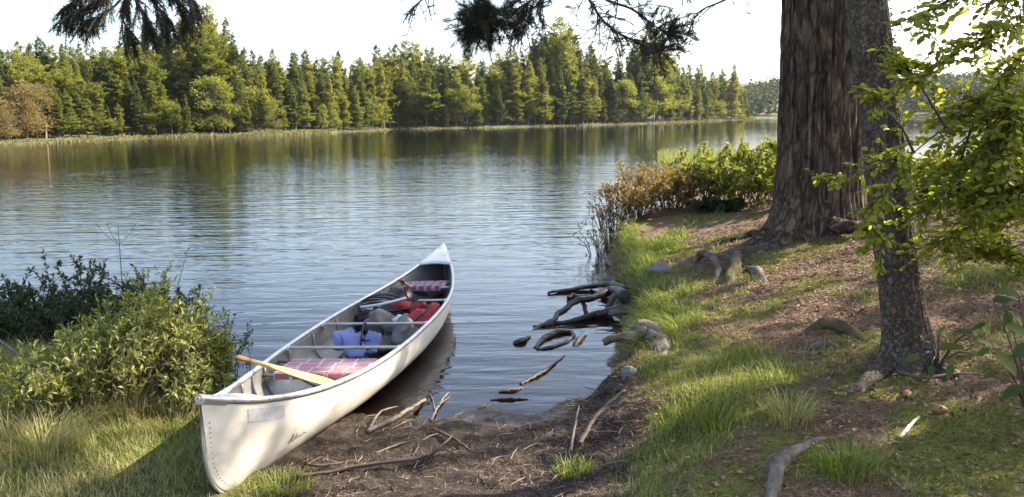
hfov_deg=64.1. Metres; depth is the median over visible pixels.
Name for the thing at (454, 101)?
broadleaf tree
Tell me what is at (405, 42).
pine tree
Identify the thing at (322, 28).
sky
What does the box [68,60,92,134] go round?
spruce tree
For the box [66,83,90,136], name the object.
spruce tree
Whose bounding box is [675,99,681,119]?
spruce tree
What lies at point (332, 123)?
broadleaf tree
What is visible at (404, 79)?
spruce tree
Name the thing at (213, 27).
pine tree
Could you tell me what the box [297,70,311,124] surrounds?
spruce tree
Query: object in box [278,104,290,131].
spruce tree
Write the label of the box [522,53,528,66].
pine tree
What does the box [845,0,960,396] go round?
spruce tree
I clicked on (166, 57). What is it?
pine tree
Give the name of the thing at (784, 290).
moss
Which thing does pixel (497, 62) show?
spruce tree
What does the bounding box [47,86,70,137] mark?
spruce tree
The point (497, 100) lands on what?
spruce tree
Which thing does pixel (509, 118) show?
pine tree
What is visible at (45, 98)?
broadleaf tree
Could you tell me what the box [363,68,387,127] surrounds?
pine tree
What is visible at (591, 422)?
stick
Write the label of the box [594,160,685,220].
shrub
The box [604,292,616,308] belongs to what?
root
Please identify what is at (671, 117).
pine tree
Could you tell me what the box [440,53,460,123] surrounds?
spruce tree
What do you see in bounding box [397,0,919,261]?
pine tree
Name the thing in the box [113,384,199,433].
grass tuft
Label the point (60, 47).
spruce tree
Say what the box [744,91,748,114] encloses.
spruce tree
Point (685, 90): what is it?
spruce tree
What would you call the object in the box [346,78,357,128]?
spruce tree
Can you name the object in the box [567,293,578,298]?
root
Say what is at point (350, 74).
spruce tree
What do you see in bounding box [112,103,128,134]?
spruce tree
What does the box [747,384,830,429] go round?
grass tuft
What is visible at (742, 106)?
spruce tree
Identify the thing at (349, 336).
life vest
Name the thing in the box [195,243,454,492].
canoe
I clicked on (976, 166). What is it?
shrub
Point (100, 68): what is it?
spruce tree
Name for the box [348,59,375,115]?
pine tree
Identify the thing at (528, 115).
pine tree
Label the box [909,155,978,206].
shrub
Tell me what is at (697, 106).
spruce tree
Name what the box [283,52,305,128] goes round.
spruce tree
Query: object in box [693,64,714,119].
spruce tree
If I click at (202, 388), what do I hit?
shrub
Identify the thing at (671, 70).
pine tree
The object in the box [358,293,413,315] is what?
hose coil
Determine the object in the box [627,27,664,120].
spruce tree
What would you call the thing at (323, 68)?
pine tree
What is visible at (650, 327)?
stump
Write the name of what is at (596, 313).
root
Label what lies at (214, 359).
shrub
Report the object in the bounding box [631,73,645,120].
spruce tree
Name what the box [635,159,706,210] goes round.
shrub
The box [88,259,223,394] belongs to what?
shrub
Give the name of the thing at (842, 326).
root
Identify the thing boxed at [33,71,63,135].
pine tree
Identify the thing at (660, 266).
rock
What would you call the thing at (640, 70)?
spruce tree
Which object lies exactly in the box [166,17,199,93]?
pine tree
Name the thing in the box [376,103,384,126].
spruce tree
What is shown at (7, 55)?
pine tree
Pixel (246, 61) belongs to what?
spruce tree
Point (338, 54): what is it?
spruce tree
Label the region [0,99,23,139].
broadleaf tree
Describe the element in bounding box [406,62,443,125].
pine tree
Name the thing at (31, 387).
shrub
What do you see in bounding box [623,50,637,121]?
pine tree
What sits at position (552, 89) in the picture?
spruce tree
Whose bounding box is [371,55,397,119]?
spruce tree
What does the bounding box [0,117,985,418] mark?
lake water
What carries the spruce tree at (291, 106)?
on the ground at (650, 225)
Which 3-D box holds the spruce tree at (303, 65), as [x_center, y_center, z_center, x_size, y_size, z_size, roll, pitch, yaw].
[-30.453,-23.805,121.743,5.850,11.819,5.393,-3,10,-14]
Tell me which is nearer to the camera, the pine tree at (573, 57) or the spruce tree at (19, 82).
the spruce tree at (19, 82)
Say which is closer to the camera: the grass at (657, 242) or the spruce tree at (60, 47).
the grass at (657, 242)
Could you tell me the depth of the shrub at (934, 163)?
9.18 m
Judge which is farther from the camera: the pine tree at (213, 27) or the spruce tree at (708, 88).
the spruce tree at (708, 88)
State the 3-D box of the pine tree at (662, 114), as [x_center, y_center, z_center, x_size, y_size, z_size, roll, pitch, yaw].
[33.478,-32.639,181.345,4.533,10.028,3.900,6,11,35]
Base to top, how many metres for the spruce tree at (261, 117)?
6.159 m
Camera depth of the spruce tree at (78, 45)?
102.64 m
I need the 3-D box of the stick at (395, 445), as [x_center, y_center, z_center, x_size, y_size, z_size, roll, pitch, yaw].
[-0.685,1.164,4.833,0.303,0.023,0.049,-8,12,-39]
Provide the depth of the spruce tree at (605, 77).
164.19 m
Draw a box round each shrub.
[0,248,166,352]
[0,272,92,346]
[0,340,113,416]
[6,331,79,426]
[27,312,174,399]
[38,321,100,411]
[49,316,108,418]
[78,263,206,339]
[87,296,124,403]
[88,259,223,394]
[93,317,160,417]
[110,289,178,401]
[118,288,190,410]
[133,246,201,388]
[142,295,204,400]
[154,313,229,406]
[159,351,214,416]
[168,302,246,396]
[191,309,239,394]
[203,307,252,384]
[236,343,253,372]
[573,218,624,256]
[578,177,642,243]
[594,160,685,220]
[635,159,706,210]
[655,146,739,205]
[684,195,746,213]
[690,139,776,204]
[714,135,776,209]
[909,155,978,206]
[913,150,959,169]
[917,138,1021,198]
[960,144,1022,201]
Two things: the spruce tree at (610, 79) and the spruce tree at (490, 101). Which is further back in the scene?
the spruce tree at (610, 79)
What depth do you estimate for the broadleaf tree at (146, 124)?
90.28 m
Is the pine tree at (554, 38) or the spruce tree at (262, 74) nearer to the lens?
the spruce tree at (262, 74)
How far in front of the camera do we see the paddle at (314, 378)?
5.43 m
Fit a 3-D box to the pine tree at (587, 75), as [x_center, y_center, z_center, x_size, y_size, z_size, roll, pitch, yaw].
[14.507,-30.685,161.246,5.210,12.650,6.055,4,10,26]
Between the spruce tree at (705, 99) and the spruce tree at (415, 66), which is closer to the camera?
the spruce tree at (415, 66)
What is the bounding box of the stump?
[602,319,669,359]
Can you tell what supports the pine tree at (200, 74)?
on the ground at (650, 225)
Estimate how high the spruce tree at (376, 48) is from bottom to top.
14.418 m
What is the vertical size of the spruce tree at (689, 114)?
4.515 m
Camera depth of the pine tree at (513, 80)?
144.80 m
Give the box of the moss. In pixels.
[615,211,1023,496]
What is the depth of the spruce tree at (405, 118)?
135.33 m
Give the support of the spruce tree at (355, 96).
on the ground at (650, 225)
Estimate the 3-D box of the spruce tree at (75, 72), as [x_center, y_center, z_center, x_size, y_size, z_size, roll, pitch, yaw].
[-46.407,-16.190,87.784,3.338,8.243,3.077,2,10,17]
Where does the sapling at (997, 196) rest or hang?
on the ground at (650, 225)
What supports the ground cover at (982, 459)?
on the ground at (650, 225)
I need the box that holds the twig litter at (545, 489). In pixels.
[190,357,690,496]
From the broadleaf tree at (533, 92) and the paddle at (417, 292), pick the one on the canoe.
the paddle at (417, 292)
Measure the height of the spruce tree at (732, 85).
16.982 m
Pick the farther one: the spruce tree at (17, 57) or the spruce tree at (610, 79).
the spruce tree at (610, 79)
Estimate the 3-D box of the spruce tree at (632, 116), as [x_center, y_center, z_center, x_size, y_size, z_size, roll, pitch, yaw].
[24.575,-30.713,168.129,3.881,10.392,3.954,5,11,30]
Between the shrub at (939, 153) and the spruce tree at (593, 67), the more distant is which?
the spruce tree at (593, 67)
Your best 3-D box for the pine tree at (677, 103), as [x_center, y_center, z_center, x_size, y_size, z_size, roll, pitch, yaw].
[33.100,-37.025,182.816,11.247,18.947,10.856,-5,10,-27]
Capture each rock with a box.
[605,382,623,393]
[621,366,637,376]
[648,262,673,274]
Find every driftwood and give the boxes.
[490,396,529,400]
[499,387,522,392]
[519,355,564,383]
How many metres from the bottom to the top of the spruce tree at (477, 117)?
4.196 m
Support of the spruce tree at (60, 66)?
on the ground at (650, 225)
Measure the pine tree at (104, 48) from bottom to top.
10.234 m
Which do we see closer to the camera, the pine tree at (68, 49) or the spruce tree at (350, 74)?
the pine tree at (68, 49)
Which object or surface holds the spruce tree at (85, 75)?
on the ground at (650, 225)
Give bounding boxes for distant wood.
[722,71,1023,114]
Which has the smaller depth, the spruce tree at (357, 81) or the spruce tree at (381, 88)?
the spruce tree at (357, 81)
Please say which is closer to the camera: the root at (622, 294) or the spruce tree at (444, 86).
the root at (622, 294)
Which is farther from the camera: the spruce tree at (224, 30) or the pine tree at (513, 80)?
the pine tree at (513, 80)
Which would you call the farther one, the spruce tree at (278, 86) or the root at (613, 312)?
the spruce tree at (278, 86)
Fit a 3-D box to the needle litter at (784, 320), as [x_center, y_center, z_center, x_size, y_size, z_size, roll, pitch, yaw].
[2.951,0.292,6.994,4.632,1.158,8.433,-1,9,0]
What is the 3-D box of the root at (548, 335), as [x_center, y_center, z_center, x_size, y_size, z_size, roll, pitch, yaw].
[0.384,0.816,7.344,0.263,0.071,0.649,3,10,23]
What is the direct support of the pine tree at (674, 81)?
on the ground at (650, 225)
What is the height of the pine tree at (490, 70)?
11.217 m
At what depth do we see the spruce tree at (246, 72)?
100.83 m
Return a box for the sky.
[0,0,1023,83]
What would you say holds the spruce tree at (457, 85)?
on the ground at (650, 225)
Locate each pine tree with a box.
[0,96,11,127]
[2,49,17,87]
[7,55,57,134]
[9,51,41,83]
[25,58,50,133]
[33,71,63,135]
[42,44,58,97]
[54,68,92,136]
[60,45,73,76]
[63,48,105,131]
[84,82,117,136]
[93,46,114,69]
[100,46,148,131]
[110,53,131,128]
[115,36,155,61]
[115,63,141,131]
[126,47,169,127]
[127,54,145,101]
[132,55,170,131]
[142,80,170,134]
[156,37,172,81]
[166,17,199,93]
[174,14,228,46]
[180,24,238,128]
[185,40,218,130]
[195,52,243,130]
[196,3,226,126]
[263,59,275,97]
[281,70,296,128]
[297,62,320,127]
[318,57,339,95]
[329,54,342,109]
[333,72,351,129]
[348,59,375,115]
[362,62,386,127]
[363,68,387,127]
[365,57,394,103]
[367,102,379,128]
[377,54,400,73]
[377,65,410,125]
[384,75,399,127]
[395,39,420,98]
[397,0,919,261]
[406,42,424,120]
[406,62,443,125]
[437,54,449,100]
[443,55,482,107]
[471,77,491,124]
[477,63,505,124]
[481,66,505,124]
[481,98,492,120]
[492,50,520,97]
[502,101,515,124]
[503,62,530,124]
[521,79,539,124]
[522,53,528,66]
[532,57,557,123]
[539,42,561,122]
[543,16,592,122]
[544,37,567,81]
[547,35,576,65]
[567,45,582,121]
[582,61,597,122]
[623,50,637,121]
[649,31,678,120]
[655,41,680,108]
[656,60,678,120]
[658,80,670,120]
[667,108,678,118]
[669,59,691,120]
[676,73,692,120]
[705,89,714,118]
[708,76,728,118]
[718,73,733,118]
[733,86,746,117]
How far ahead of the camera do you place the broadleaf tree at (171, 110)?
91.26 m
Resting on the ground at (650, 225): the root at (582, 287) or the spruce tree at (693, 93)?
the spruce tree at (693, 93)
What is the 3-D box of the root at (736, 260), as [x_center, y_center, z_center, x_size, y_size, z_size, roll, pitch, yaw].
[2.223,0.178,8.108,0.138,0.234,1.579,3,10,18]
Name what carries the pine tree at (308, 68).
on the ground at (650, 225)
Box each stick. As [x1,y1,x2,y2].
[296,435,458,478]
[305,460,354,466]
[365,398,425,434]
[375,438,419,453]
[428,392,449,421]
[432,428,470,451]
[569,405,579,451]
[577,389,625,445]
[896,370,995,378]
[898,416,919,438]
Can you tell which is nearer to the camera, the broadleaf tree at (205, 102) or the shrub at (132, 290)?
the shrub at (132, 290)
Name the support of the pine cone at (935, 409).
on the ground at (650, 225)
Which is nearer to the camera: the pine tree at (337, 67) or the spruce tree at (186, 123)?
the spruce tree at (186, 123)
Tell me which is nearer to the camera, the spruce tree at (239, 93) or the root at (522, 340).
the root at (522, 340)
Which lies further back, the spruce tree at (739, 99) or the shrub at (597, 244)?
the spruce tree at (739, 99)
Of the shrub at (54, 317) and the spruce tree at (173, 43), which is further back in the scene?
the spruce tree at (173, 43)
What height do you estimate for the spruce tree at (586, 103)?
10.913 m
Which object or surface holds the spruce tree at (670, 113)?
on the ground at (650, 225)
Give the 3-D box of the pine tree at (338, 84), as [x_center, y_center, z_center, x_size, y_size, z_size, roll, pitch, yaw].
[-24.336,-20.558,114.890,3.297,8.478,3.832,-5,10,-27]
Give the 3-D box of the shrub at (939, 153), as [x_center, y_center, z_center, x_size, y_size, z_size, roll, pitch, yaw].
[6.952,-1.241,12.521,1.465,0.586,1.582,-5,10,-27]
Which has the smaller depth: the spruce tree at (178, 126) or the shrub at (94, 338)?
the shrub at (94, 338)
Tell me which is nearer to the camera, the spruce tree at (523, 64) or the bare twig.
the bare twig
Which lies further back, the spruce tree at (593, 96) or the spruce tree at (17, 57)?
the spruce tree at (593, 96)
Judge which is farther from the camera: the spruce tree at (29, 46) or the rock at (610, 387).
the spruce tree at (29, 46)
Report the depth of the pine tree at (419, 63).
147.15 m
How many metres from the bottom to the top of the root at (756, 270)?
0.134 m
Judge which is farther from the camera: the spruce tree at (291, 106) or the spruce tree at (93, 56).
the spruce tree at (291, 106)
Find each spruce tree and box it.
[0,49,15,86]
[0,75,12,137]
[2,68,18,137]
[8,48,26,77]
[9,69,45,137]
[10,41,25,60]
[27,42,36,81]
[31,36,48,62]
[38,40,52,87]
[40,102,54,136]
[46,0,208,74]
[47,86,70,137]
[48,64,63,135]
[50,52,60,70]
[56,42,67,62]
[57,49,74,93]
[59,88,83,137]
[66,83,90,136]
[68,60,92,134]
[69,59,94,116]
[76,79,99,136]
[77,41,85,70]
[79,59,100,133]
[87,47,100,80]
[89,66,101,132]
[90,55,99,75]
[92,50,125,128]
[96,65,115,130]
[103,63,123,128]
[104,105,113,136]
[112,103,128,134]
[120,78,141,134]
[125,79,147,134]
[126,69,142,122]
[132,66,156,130]
[153,62,179,111]
[154,74,173,133]
[161,60,183,129]
[163,21,194,76]
[164,45,202,121]
[173,98,182,133]
[180,46,201,129]
[180,94,194,131]
[189,90,200,132]
[195,90,208,131]
[210,49,253,129]
[220,16,238,126]
[226,32,252,129]
[230,69,249,131]
[239,54,255,125]
[241,46,260,127]
[241,99,254,131]
[247,49,258,88]
[250,61,266,127]
[252,82,271,130]
[253,61,272,128]
[255,54,269,88]
[261,48,284,127]
[267,63,290,129]
[275,65,288,127]
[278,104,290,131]
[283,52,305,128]
[284,83,301,129]
[286,51,305,125]
[292,79,315,128]
[297,49,321,122]
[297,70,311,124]
[304,75,324,128]
[309,58,333,127]
[311,101,321,129]
[316,73,327,128]
[320,72,340,127]
[325,62,340,118]
[332,50,351,120]
[336,91,352,130]
[340,67,350,113]
[346,64,353,94]
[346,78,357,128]
[347,85,365,129]
[348,69,372,128]
[358,84,371,128]
[369,43,393,117]
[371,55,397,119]
[374,62,394,127]
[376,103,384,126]
[382,46,400,90]
[391,43,405,77]
[392,60,414,126]
[392,79,406,125]
[393,52,414,118]
[401,99,410,126]
[408,62,422,124]
[411,54,421,123]
[418,100,425,124]
[421,78,436,125]
[422,47,429,71]
[422,47,442,115]
[425,65,442,124]
[428,82,443,126]
[438,69,455,121]
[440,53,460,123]
[441,104,450,124]
[444,71,466,125]
[460,71,474,125]
[472,106,482,126]
[474,67,485,116]
[478,59,489,92]
[481,72,498,123]
[489,86,507,124]
[491,50,501,77]
[499,71,510,124]
[501,54,513,118]
[507,83,524,124]
[510,51,527,120]
[520,61,544,123]
[522,39,545,122]
[525,44,539,122]
[527,38,538,119]
[529,29,548,122]
[536,72,554,124]
[546,56,565,121]
[546,69,561,124]
[551,68,570,124]
[555,48,578,123]
[564,72,580,124]
[570,60,590,122]
[572,34,582,119]
[575,50,586,121]
[575,69,596,123]
[581,43,596,118]
[584,43,601,121]
[587,76,602,122]
[591,54,599,121]
[593,66,608,122]
[596,61,617,122]
[598,54,608,81]
[599,97,607,123]
[602,69,617,122]
[604,81,620,122]
[612,57,622,121]
[616,71,631,121]
[622,75,640,122]
[625,44,651,121]
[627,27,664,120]
[630,54,647,121]
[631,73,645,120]
[641,52,661,120]
[661,78,675,120]
[673,75,686,120]
[675,66,688,119]
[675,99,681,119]
[680,63,697,113]
[683,75,696,118]
[684,77,694,119]
[686,105,692,119]
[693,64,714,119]
[693,67,703,119]
[693,81,704,117]
[693,89,704,119]
[700,77,709,120]
[703,80,714,117]
[708,71,721,118]
[716,78,727,118]
[718,67,730,114]
[724,63,743,119]
[733,73,743,117]
[737,89,747,116]
[737,97,746,117]
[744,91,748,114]
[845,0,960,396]
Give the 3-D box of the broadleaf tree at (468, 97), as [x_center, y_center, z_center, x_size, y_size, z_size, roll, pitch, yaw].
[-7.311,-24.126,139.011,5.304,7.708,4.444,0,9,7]
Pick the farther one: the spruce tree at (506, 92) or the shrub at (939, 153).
the spruce tree at (506, 92)
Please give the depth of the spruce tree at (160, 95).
91.60 m
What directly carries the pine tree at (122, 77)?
on the ground at (650, 225)
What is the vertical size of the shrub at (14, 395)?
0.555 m
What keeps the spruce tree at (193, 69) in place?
on the ground at (650, 225)
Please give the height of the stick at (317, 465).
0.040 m
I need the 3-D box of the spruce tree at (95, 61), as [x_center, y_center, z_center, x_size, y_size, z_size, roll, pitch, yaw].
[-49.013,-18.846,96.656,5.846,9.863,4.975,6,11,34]
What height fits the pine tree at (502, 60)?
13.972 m
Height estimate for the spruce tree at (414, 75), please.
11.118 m
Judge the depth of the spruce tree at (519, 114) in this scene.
144.89 m
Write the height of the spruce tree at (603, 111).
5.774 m
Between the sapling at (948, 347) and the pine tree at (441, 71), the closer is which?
the sapling at (948, 347)
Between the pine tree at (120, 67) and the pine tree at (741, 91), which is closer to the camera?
the pine tree at (120, 67)
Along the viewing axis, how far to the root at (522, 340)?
7.26 m
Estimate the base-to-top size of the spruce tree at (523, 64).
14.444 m
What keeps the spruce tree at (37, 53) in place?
on the ground at (650, 225)
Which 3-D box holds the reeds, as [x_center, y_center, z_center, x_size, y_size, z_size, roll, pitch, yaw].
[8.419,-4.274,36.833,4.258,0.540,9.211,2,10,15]
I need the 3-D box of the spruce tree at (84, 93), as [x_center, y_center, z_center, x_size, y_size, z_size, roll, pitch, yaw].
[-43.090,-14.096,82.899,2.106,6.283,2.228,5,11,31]
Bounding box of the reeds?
[657,147,737,163]
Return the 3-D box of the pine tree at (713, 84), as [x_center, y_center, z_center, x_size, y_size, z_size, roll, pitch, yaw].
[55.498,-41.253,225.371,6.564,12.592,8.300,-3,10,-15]
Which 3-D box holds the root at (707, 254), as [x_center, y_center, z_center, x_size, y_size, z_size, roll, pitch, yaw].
[1.972,0.173,8.160,0.192,0.211,1.082,-1,9,0]
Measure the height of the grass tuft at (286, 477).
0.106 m
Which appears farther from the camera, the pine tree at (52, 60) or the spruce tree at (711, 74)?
the spruce tree at (711, 74)
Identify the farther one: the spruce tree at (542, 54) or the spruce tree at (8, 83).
the spruce tree at (542, 54)
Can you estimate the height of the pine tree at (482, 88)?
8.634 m
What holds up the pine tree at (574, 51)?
on the ground at (650, 225)
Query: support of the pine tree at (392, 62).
on the ground at (650, 225)
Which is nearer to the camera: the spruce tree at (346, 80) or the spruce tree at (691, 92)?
the spruce tree at (346, 80)
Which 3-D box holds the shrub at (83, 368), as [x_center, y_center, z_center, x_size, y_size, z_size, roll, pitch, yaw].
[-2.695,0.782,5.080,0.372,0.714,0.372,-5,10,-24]
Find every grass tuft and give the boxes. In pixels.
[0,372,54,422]
[0,405,117,469]
[19,384,130,428]
[66,379,174,426]
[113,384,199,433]
[245,463,323,496]
[545,452,596,479]
[692,395,747,432]
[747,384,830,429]
[799,435,897,486]
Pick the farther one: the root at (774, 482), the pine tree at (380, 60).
the pine tree at (380, 60)
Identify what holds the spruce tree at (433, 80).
on the ground at (650, 225)
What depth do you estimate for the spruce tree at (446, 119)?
136.54 m
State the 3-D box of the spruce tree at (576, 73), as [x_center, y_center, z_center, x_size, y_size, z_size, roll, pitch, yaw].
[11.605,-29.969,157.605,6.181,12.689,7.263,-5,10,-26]
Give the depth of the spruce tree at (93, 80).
89.47 m
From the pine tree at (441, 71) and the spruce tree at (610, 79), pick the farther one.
the spruce tree at (610, 79)
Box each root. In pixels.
[513,336,530,343]
[531,286,630,330]
[534,329,575,349]
[547,280,619,293]
[558,302,628,323]
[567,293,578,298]
[572,335,586,345]
[584,301,635,316]
[591,281,628,289]
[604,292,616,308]
[693,249,721,278]
[724,250,742,284]
[746,266,769,282]
[762,447,786,465]
[765,436,826,496]
[799,317,868,340]
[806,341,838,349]
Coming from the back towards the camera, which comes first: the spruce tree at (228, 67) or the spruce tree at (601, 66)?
the spruce tree at (601, 66)
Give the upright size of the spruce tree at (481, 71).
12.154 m
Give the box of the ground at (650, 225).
[0,81,1023,496]
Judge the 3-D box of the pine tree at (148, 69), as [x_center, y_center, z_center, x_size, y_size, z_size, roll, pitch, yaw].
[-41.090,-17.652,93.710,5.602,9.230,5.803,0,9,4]
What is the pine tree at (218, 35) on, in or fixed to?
on the ground at (650, 225)
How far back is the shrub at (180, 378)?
5.46 m
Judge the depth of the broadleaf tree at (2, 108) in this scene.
69.72 m
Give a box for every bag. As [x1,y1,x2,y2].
[364,308,418,352]
[390,298,426,313]
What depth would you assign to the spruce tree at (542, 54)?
153.79 m
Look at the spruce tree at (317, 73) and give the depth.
114.57 m
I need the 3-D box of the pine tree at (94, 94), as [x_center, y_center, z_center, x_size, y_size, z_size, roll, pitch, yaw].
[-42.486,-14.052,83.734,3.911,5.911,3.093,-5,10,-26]
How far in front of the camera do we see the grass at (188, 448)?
4.55 m
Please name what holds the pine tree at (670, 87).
on the ground at (650, 225)
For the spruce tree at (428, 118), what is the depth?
136.22 m
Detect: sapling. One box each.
[805,0,1023,290]
[904,322,991,384]
[983,287,1023,407]
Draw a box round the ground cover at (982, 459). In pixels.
[705,238,1023,496]
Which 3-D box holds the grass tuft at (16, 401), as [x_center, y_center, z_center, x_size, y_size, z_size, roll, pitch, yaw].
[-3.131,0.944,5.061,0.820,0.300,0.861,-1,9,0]
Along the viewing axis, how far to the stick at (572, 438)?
4.75 m
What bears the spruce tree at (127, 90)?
on the ground at (650, 225)
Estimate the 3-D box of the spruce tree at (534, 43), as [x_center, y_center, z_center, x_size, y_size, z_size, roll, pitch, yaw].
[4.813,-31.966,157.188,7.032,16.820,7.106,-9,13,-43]
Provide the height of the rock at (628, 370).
0.104 m
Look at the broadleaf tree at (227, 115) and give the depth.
96.89 m
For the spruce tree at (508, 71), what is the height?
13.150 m
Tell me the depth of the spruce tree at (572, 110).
153.50 m
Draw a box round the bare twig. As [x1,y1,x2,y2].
[96,223,135,283]
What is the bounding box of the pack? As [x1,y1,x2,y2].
[354,303,396,332]
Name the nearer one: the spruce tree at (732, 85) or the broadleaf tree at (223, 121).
the broadleaf tree at (223, 121)
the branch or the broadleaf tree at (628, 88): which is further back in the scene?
the broadleaf tree at (628, 88)
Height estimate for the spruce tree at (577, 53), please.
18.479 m
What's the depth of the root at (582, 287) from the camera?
9.38 m
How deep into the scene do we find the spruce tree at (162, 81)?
97.56 m
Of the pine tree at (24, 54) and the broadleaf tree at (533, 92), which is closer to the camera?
the pine tree at (24, 54)
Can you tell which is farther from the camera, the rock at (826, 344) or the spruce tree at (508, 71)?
the spruce tree at (508, 71)
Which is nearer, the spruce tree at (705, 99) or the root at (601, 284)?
the root at (601, 284)
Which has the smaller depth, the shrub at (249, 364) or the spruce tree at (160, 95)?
the shrub at (249, 364)
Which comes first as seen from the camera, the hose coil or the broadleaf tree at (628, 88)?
the hose coil
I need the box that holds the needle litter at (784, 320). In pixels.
[604,200,1023,496]
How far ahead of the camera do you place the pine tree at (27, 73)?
78.67 m
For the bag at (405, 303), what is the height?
0.212 m
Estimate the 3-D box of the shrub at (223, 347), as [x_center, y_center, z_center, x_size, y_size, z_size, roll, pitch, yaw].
[-2.201,0.748,5.894,0.585,0.738,0.566,7,12,41]
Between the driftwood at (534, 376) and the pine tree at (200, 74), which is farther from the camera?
the pine tree at (200, 74)
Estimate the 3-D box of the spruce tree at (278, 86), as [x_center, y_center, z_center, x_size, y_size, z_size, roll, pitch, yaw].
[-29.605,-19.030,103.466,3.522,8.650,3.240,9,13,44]
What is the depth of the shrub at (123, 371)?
5.15 m
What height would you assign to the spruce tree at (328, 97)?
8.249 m
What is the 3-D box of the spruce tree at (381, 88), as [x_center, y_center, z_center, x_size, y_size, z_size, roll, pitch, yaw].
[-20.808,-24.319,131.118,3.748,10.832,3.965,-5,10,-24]
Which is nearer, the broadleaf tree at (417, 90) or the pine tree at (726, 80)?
the broadleaf tree at (417, 90)
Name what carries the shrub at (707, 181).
on the ground at (650, 225)
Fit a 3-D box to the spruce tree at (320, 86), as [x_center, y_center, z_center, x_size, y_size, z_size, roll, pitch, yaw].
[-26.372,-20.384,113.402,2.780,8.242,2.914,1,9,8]
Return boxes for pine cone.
[902,390,912,398]
[930,405,947,413]
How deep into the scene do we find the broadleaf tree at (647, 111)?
173.99 m
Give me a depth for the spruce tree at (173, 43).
100.35 m
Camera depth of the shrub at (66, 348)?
5.16 m
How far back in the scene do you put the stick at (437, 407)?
5.70 m
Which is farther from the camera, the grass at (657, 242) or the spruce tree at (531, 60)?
the spruce tree at (531, 60)
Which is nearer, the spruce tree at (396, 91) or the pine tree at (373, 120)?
the pine tree at (373, 120)
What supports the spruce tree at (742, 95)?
on the ground at (650, 225)
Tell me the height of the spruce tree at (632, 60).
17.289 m
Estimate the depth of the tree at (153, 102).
90.36 m
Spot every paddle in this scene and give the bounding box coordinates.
[235,355,334,384]
[397,279,428,295]
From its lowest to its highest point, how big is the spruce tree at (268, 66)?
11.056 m
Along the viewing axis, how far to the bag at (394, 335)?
7.02 m
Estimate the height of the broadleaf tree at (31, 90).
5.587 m
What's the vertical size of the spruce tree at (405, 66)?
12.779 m
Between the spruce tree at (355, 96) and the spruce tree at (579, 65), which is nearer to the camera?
the spruce tree at (355, 96)
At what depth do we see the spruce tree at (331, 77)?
117.30 m
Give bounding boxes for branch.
[0,339,27,361]
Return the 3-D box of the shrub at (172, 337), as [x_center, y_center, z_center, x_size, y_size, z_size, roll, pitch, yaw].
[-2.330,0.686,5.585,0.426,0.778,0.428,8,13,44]
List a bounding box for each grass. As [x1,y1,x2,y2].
[0,324,287,496]
[606,196,1023,496]
[606,207,677,369]
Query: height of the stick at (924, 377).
0.045 m
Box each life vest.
[332,322,381,358]
[408,302,439,328]
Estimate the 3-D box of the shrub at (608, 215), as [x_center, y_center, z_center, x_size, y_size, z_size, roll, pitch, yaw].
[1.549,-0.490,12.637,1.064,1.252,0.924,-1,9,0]
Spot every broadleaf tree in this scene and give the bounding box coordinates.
[0,95,14,132]
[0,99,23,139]
[0,100,19,137]
[1,82,52,138]
[3,81,43,138]
[13,84,57,137]
[132,100,156,131]
[157,99,182,133]
[186,74,241,132]
[207,81,241,132]
[219,96,237,127]
[242,85,275,129]
[263,100,283,131]
[317,104,329,128]
[323,102,342,127]
[400,80,426,126]
[442,88,467,125]
[453,84,483,126]
[517,77,554,124]
[614,79,640,122]
[639,93,655,122]
[644,75,673,121]
[713,101,726,115]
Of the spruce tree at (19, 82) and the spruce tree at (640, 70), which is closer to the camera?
the spruce tree at (19, 82)
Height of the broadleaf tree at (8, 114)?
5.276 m
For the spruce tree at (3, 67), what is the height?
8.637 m
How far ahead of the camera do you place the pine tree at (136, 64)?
94.10 m
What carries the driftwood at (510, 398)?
on the lake water
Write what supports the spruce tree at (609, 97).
on the ground at (650, 225)
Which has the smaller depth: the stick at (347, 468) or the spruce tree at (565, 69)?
the stick at (347, 468)
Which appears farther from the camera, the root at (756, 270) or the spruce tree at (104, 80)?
the spruce tree at (104, 80)
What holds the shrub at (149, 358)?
on the ground at (650, 225)
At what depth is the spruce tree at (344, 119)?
113.80 m
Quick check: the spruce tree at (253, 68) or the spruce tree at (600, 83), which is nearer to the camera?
the spruce tree at (253, 68)
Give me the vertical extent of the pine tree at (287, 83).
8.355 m
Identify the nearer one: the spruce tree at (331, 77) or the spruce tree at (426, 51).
the spruce tree at (331, 77)
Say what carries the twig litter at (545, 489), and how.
on the ground at (650, 225)
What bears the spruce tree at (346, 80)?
on the ground at (650, 225)
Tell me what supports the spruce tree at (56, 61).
on the ground at (650, 225)
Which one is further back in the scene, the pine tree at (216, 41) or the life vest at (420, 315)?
the pine tree at (216, 41)
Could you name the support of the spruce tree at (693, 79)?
on the ground at (650, 225)
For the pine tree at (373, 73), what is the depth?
129.98 m
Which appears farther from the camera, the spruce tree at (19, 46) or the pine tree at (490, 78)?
the pine tree at (490, 78)
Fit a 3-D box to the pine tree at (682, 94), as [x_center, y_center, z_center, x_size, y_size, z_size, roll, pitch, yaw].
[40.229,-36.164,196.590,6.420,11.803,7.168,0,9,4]
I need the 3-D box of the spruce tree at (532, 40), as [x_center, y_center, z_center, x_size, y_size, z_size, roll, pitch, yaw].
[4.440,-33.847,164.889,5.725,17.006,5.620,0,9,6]
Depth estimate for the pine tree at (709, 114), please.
212.81 m
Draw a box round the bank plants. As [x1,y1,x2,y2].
[0,117,755,144]

